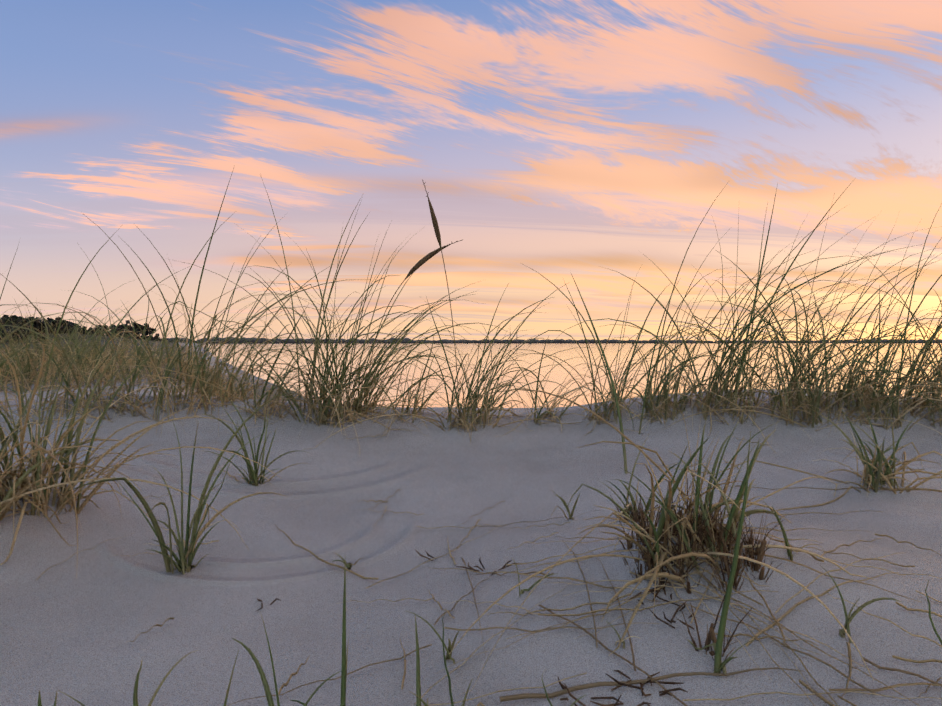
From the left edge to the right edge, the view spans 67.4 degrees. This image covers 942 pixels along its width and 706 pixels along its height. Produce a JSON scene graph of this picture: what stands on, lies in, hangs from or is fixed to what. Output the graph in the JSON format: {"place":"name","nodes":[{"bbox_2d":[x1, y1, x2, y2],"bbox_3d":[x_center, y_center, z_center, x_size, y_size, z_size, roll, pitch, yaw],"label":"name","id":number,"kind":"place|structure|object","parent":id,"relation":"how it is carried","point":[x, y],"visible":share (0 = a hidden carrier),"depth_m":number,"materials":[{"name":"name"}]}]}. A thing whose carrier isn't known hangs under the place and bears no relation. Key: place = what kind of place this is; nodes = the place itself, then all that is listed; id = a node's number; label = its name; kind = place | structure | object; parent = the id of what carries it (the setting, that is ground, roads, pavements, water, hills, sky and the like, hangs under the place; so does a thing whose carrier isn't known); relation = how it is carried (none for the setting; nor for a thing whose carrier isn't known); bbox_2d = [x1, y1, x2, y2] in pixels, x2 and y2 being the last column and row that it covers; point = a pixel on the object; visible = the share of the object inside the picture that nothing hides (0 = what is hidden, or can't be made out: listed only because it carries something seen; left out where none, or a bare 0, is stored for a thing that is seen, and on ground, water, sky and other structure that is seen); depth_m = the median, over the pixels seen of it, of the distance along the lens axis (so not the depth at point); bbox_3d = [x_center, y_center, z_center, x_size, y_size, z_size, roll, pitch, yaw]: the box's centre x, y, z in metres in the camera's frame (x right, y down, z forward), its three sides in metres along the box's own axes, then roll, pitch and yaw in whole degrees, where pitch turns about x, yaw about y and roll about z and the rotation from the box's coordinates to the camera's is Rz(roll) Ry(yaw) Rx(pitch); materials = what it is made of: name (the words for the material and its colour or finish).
{"place":"outdoors","nodes":[
{"label":"outdoors","id":0,"kind":"place"},
{"bbox_2d":[0,333,941,705],"bbox_3d":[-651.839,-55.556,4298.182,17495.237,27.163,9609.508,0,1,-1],"label":"dune","id":1,"kind":"structure","parent":0,"point":[64,629],"depth_m":1.21,"materials":[{"name":"white sand"}]},
{"bbox_2d":[0,315,172,342],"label":"hill shrubs","id":2,"kind":"object","parent":1,"relation":"on","point":[37,324],"visible":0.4,"depth_m":48.63,"materials":[{"name":"green plant"}]},
{"bbox_2d":[0,299,740,407],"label":"marram grass","id":3,"kind":"structure","parent":1,"relation":"on","point":[31,355],"depth_m":6.32,"materials":[{"name":"green plant"}]},
{"bbox_2d":[0,165,941,705],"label":"marram grass","id":4,"kind":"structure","parent":0,"point":[684,527],"depth_m":2.51,"materials":[{"name":"green plant"}]},
{"bbox_2d":[0,0,941,341],"label":"sky","id":5,"kind":"structure","parent":0,"point":[558,139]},
{"bbox_2d":[168,337,941,342],"bbox_3d":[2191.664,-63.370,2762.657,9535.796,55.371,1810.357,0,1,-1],"label":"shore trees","id":6,"kind":"object","parent":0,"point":[253,340],"visible":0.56,"depth_m":2312.71,"materials":[{"name":"grey plant"}]},
{"bbox_2d":[202,343,941,407],"bbox_3d":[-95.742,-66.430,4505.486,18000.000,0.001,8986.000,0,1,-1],"label":"bay water","id":7,"kind":"structure","parent":0,"point":[559,374],"depth_m":135.95,"materials":[{"name":"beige liquid"}]}
]}

